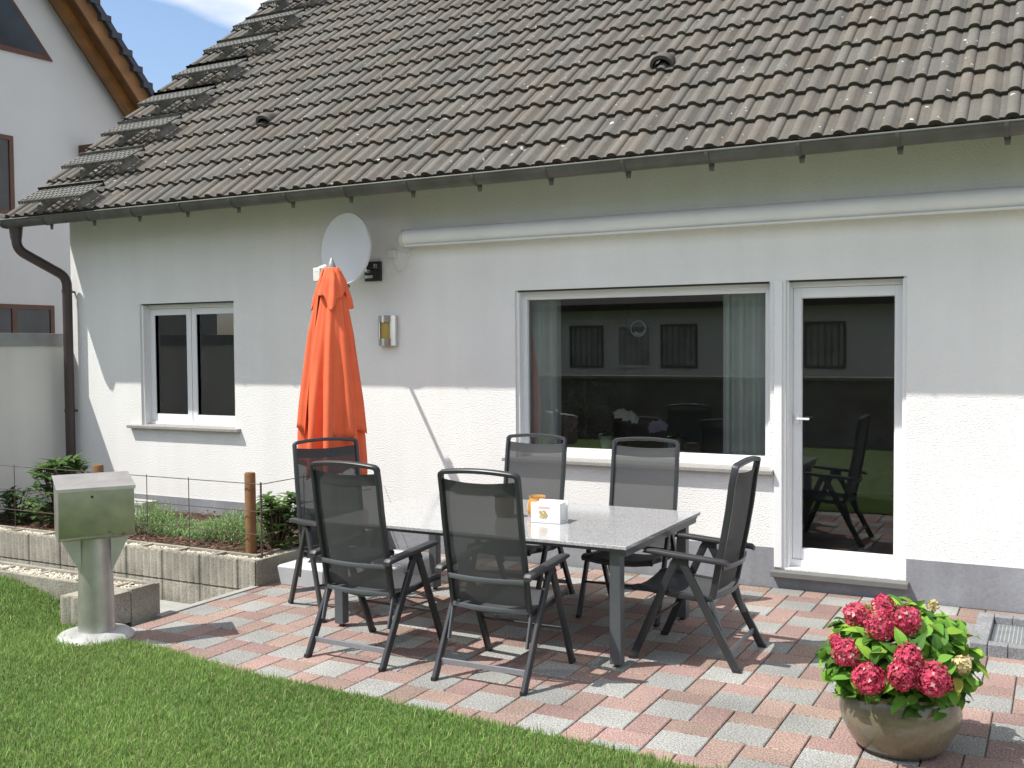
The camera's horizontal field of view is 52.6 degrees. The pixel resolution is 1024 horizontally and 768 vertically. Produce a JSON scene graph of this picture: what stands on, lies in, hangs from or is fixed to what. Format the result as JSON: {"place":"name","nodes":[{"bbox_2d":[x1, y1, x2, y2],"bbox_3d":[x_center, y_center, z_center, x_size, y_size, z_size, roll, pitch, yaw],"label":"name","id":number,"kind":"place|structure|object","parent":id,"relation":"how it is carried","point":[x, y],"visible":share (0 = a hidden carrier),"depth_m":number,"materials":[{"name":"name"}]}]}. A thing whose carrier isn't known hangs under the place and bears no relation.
{"place":"outdoors","nodes":[
{"label":"outdoors","id":0,"kind":"place"},
{"bbox_2d":[0,0,154,332],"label":"neighbour house","id":1,"kind":"structure","parent":0,"point":[74,82],"depth_m":16.08,"materials":[{"name":"paint"}]},
{"bbox_2d":[0,134,14,217],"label":"window","id":2,"kind":"structure","parent":1,"relation":"in","point":[7,187],"depth_m":15.49,"materials":[{"name":"metal"}]},
{"bbox_2d":[0,0,52,61],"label":"gable window","id":3,"kind":"structure","parent":1,"relation":"in","point":[17,36],"depth_m":15.60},
{"bbox_2d":[0,304,54,332],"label":"window","id":4,"kind":"structure","parent":1,"relation":"in","point":[14,318],"depth_m":15.81,"materials":[{"name":"wood"}]},
{"bbox_2d":[134,498,156,518],"bbox_3d":[-3.721,1.198,9.831,0.910,0.205,0.230,1,2,28],"label":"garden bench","id":5,"kind":"object","parent":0,"point":[139,504],"visible":0.09,"depth_m":9.67,"materials":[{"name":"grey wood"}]},
{"bbox_2d":[160,600,188,612],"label":"path","id":6,"kind":"structure","parent":0,"point":[165,605],"depth_m":7.87,"materials":[{"name":"grey concrete"}]},
{"bbox_2d":[0,561,159,626],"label":"planter","id":7,"kind":"object","parent":6,"relation":"on","point":[137,602],"visible":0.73,"depth_m":6.80,"materials":[{"name":"concrete"}]},
{"bbox_2d":[0,506,315,603],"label":"raised bed","id":8,"kind":"object","parent":6,"relation":"on","point":[178,569],"visible":0.49,"depth_m":8.11,"materials":[{"name":"concrete"}]},
{"bbox_2d":[0,486,42,523],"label":"shrub","id":9,"kind":"object","parent":8,"relation":"on","point":[12,504],"visible":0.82,"depth_m":9.63,"materials":[{"name":"green plant"}]},
{"bbox_2d":[17,452,91,523],"bbox_3d":[-4.088,0.970,9.430,0.895,0.664,0.783,1,2,28],"label":"shrub","id":10,"kind":"object","parent":8,"relation":"on","point":[46,476],"visible":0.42,"depth_m":9.38,"materials":[{"name":"green plant"}]},
{"bbox_2d":[92,464,103,472],"bbox_3d":[-3.497,1.100,8.772,0.090,0.835,0.090,1,2,28],"label":"wooden post","id":11,"kind":"object","parent":8,"relation":"on","point":[97,467],"visible":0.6,"depth_m":8.72,"materials":[{"name":"brown wood"}]},
{"bbox_2d":[0,465,297,557],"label":"wire fence","id":12,"kind":"object","parent":8,"relation":"on","point":[260,511],"visible":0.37,"depth_m":8.16,"materials":[{"name":"grey metal"}]},
{"bbox_2d":[134,497,266,544],"bbox_3d":[-2.705,1.181,8.966,1.642,0.269,0.698,1,2,28],"label":"lavender","id":13,"kind":"object","parent":8,"relation":"on","point":[225,524],"visible":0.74,"depth_m":8.91,"materials":[{"name":"green plant"}]},
{"bbox_2d":[244,472,256,553],"bbox_3d":[-2.002,1.107,7.941,0.084,0.860,0.084,1,2,28],"label":"wooden post","id":14,"kind":"object","parent":8,"relation":"on","point":[250,519],"visible":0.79,"depth_m":7.90,"materials":[{"name":"brown wood"}]},
{"bbox_2d":[238,491,299,549],"bbox_3d":[-1.891,1.095,8.224,0.685,0.468,0.553,1,2,28],"label":"shrub","id":15,"kind":"object","parent":8,"relation":"on","point":[277,519],"visible":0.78,"depth_m":8.18,"materials":[{"name":"green plant"}]},
{"bbox_2d":[100,0,266,91],"label":"sky","id":16,"kind":"structure","parent":0,"point":[164,37],"materials":[{"name":"blue"}]},
{"bbox_2d":[0,571,744,767],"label":"lawn","id":17,"kind":"structure","parent":0,"point":[357,710],"depth_m":4.72,"materials":[{"name":"plant"}]},
{"bbox_2d":[52,471,135,645],"bbox_3d":[-2.534,1.056,6.273,0.456,1.010,0.456,-2,2,-28],"label":"mailbox","id":18,"kind":"object","parent":17,"relation":"on","point":[94,520],"visible":0.94,"depth_m":6.18,"materials":[{"name":"silver metal"}]},
{"bbox_2d":[0,0,1023,613],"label":"house","id":19,"kind":"structure","parent":0,"point":[208,196],"depth_m":8.62,"materials":[{"name":"grey-brown concrete tile"},{"name":"white stucco"},{"name":"galvanised steel"}]},
{"bbox_2d":[126,302,240,432],"bbox_3d":[-3.199,-0.175,10.200,1.475,1.245,0.225,1,2,28],"label":"window","id":20,"kind":"structure","parent":19,"relation":"in","point":[153,418],"depth_m":10.26,"materials":[{"name":"white plastic"}]},
{"bbox_2d":[313,213,381,286],"bbox_3d":[-1.371,-1.130,8.705,0.514,0.627,0.714,-1,2,-3],"label":"satellite dish","id":21,"kind":"object","parent":19,"relation":"attached to","point":[346,244],"visible":0.88,"depth_m":8.80,"materials":[{"name":"metal"}]},
{"bbox_2d":[378,315,397,345],"bbox_3d":[-1.084,-0.461,8.947,0.192,0.260,0.084,1,2,28],"label":"wall lamp","id":22,"kind":"object","parent":19,"relation":"attached to","point":[387,330],"visible":1,"depth_m":8.91,"materials":[{"name":"metal"}]},
{"bbox_2d":[530,299,561,443],"bbox_3d":[0.200,0.125,8.607,0.460,2.220,0.079,1,2,28],"label":"curtain","id":23,"kind":"object","parent":19,"relation":"hanging from","point":[545,320],"visible":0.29,"depth_m":8.55,"materials":[{"name":"grey fabric"}]},
{"bbox_2d":[561,380,619,446],"bbox_3d":[0.623,0.617,8.856,0.643,1.312,0.657,-1,2,-25],"label":"house plant","id":24,"kind":"object","parent":19,"relation":"in","point":[582,410],"visible":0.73,"depth_m":8.80,"materials":[{"name":"green plant"}]},
{"bbox_2d":[592,408,638,448],"bbox_3d":[0.814,0.356,8.276,0.411,0.344,0.249,0,2,9],"label":"orchid","id":25,"kind":"object","parent":19,"relation":"on","point":[607,439],"visible":0.95,"depth_m":8.23,"materials":[{"name":"white plant"}]},
{"bbox_2d":[630,320,645,336],"bbox_3d":[0.991,-0.532,8.141,0.132,0.326,0.007,1,2,28],"label":"window ornament","id":26,"kind":"object","parent":19,"relation":"hanging from","point":[635,333],"depth_m":8.14,"materials":[{"name":"grey glass"}]},
{"bbox_2d":[502,282,773,474],"bbox_3d":[0.935,-0.056,7.999,2.205,1.385,0.225,1,2,28],"label":"window","id":27,"kind":"structure","parent":19,"relation":"in","point":[688,461],"depth_m":8.06,"materials":[{"name":"white plastic"}]},
{"bbox_2d":[648,419,688,449],"bbox_3d":[1.226,0.402,8.030,0.322,0.264,0.240,-1,2,-7],"label":"orchid","id":28,"kind":"object","parent":19,"relation":"on","point":[659,425],"visible":0.89,"depth_m":8.04,"materials":[{"name":"purple plant"}]},
{"bbox_2d":[387,186,1023,271],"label":"awning","id":29,"kind":"object","parent":19,"relation":"attached to","point":[976,200],"visible":1,"depth_m":7.39,"materials":[{"name":"metal"}]},
{"bbox_2d":[723,293,765,455],"bbox_3d":[1.805,0.144,7.748,0.460,2.220,0.079,1,2,28],"label":"curtain","id":30,"kind":"object","parent":19,"relation":"hanging from","point":[744,315],"visible":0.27,"depth_m":7.77,"materials":[{"name":"grey fabric"}]},
{"bbox_2d":[770,276,908,589],"bbox_3d":[2.309,0.324,7.273,0.930,2.118,0.240,1,2,28],"label":"door","id":31,"kind":"structure","parent":19,"relation":"in","point":[796,554],"depth_m":7.38,"materials":[{"name":"white plastic"}]},
{"bbox_2d":[128,549,1023,767],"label":"patio paving","id":32,"kind":"structure","parent":0,"point":[630,702],"depth_m":5.60,"materials":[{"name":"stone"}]},
{"bbox_2d":[288,437,397,622],"bbox_3d":[-1.143,0.945,6.976,0.583,1.133,0.637,-2,2,-32],"label":"folding chair","id":33,"kind":"object","parent":32,"relation":"on","point":[305,519],"visible":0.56,"depth_m":7.07,"materials":[{"name":"fabric"}]},
{"bbox_2d":[278,258,428,590],"bbox_3d":[-1.175,0.270,7.795,0.851,2.410,0.869,1,2,28],"label":"parasol","id":34,"kind":"object","parent":32,"relation":"on","point":[331,401],"visible":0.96,"depth_m":7.52,"materials":[{"name":"orange fabric"}]},
{"bbox_2d":[304,460,442,671],"bbox_3d":[-0.784,0.979,5.971,0.584,1.133,0.637,1,2,30],"label":"folding chair","id":35,"kind":"object","parent":32,"relation":"on","point":[353,550],"visible":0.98,"depth_m":5.77,"materials":[{"name":"fabric"}]},
{"bbox_2d":[431,468,575,695],"bbox_3d":[-0.041,0.988,5.564,0.583,1.133,0.637,1,2,28],"label":"folding chair","id":36,"kind":"object","parent":32,"relation":"on","point":[485,563],"visible":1,"depth_m":5.36,"materials":[{"name":"fabric"}]},
{"bbox_2d":[334,493,699,666],"bbox_3d":[0.016,1.172,6.572,2.030,0.678,1.280,1,2,28],"label":"garden table","id":37,"kind":"object","parent":32,"relation":"on","point":[619,533],"visible":0.7,"depth_m":6.21,"materials":[{"name":"stone"}]},
{"bbox_2d":[527,494,545,516],"bbox_3d":[0.159,0.768,6.513,0.132,0.132,0.132,1,2,28],"label":"candle jar","id":38,"kind":"object","parent":37,"relation":"on","point":[535,498],"visible":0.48,"depth_m":6.48,"materials":[{"name":"orange glass"}]},
{"bbox_2d":[531,499,567,523],"bbox_3d":[0.230,0.778,6.327,0.190,0.125,0.141,0,2,24],"label":"napkin holder","id":39,"kind":"object","parent":37,"relation":"on","point":[550,511],"visible":1,"depth_m":6.28,"materials":[{"name":"white ceramic"}]},
{"bbox_2d":[503,433,574,593],"bbox_3d":[0.049,0.929,7.160,0.583,1.133,0.637,1,2,28],"label":"folding chair","id":40,"kind":"object","parent":32,"relation":"on","point":[540,469],"visible":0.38,"depth_m":7.34,"materials":[{"name":"fabric"}]},
{"bbox_2d":[576,437,679,626],"bbox_3d":[0.792,0.936,6.810,0.584,1.133,0.637,1,2,26],"label":"folding chair","id":41,"kind":"object","parent":32,"relation":"on","point":[644,477],"visible":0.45,"depth_m":6.99,"materials":[{"name":"fabric"}]},
{"bbox_2d":[628,456,765,673],"bbox_3d":[1.057,0.968,5.878,0.637,1.133,0.583,1,2,28],"label":"folding chair","id":42,"kind":"object","parent":32,"relation":"on","point":[727,560],"visible":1,"depth_m":5.73,"materials":[{"name":"metal"}]},
{"bbox_2d":[839,693,962,761],"bbox_3d":[1.680,1.436,4.492,0.504,0.278,0.504,1,2,28],"label":"plant pot","id":43,"kind":"object","parent":32,"relation":"on","point":[876,728],"visible":0.44,"depth_m":4.30,"materials":[{"name":"ceramic"}]},
{"bbox_2d":[814,593,988,721],"bbox_3d":[1.673,1.157,4.470,0.709,0.519,0.742,1,2,28],"label":"hydrangea","id":44,"kind":"object","parent":43,"relation":"in","point":[865,658],"visible":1,"depth_m":4.28,"materials":[{"name":"green plant"}]},
{"bbox_2d":[969,612,1023,660],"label":"light well","id":45,"kind":"object","parent":32,"relation":"on","point":[1000,635],"visible":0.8,"depth_m":6.04,"materials":[{"name":"stone"}]},
{"bbox_3d":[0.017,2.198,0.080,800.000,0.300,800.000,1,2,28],"label":"ground","id":46,"kind":"structure","parent":0,"visible":0},
{"bbox_2d":[0,333,65,511],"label":"garden wall","id":47,"kind":"structure","parent":46,"relation":"on","point":[32,414],"depth_m":10.55,"materials":[{"name":"paint"}]},
{"bbox_2d":[155,586,258,618],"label":"path kerb","id":48,"kind":"structure","parent":46,"relation":"on","point":[179,609],"depth_m":7.12,"materials":[{"name":"grey concrete"}]}
]}

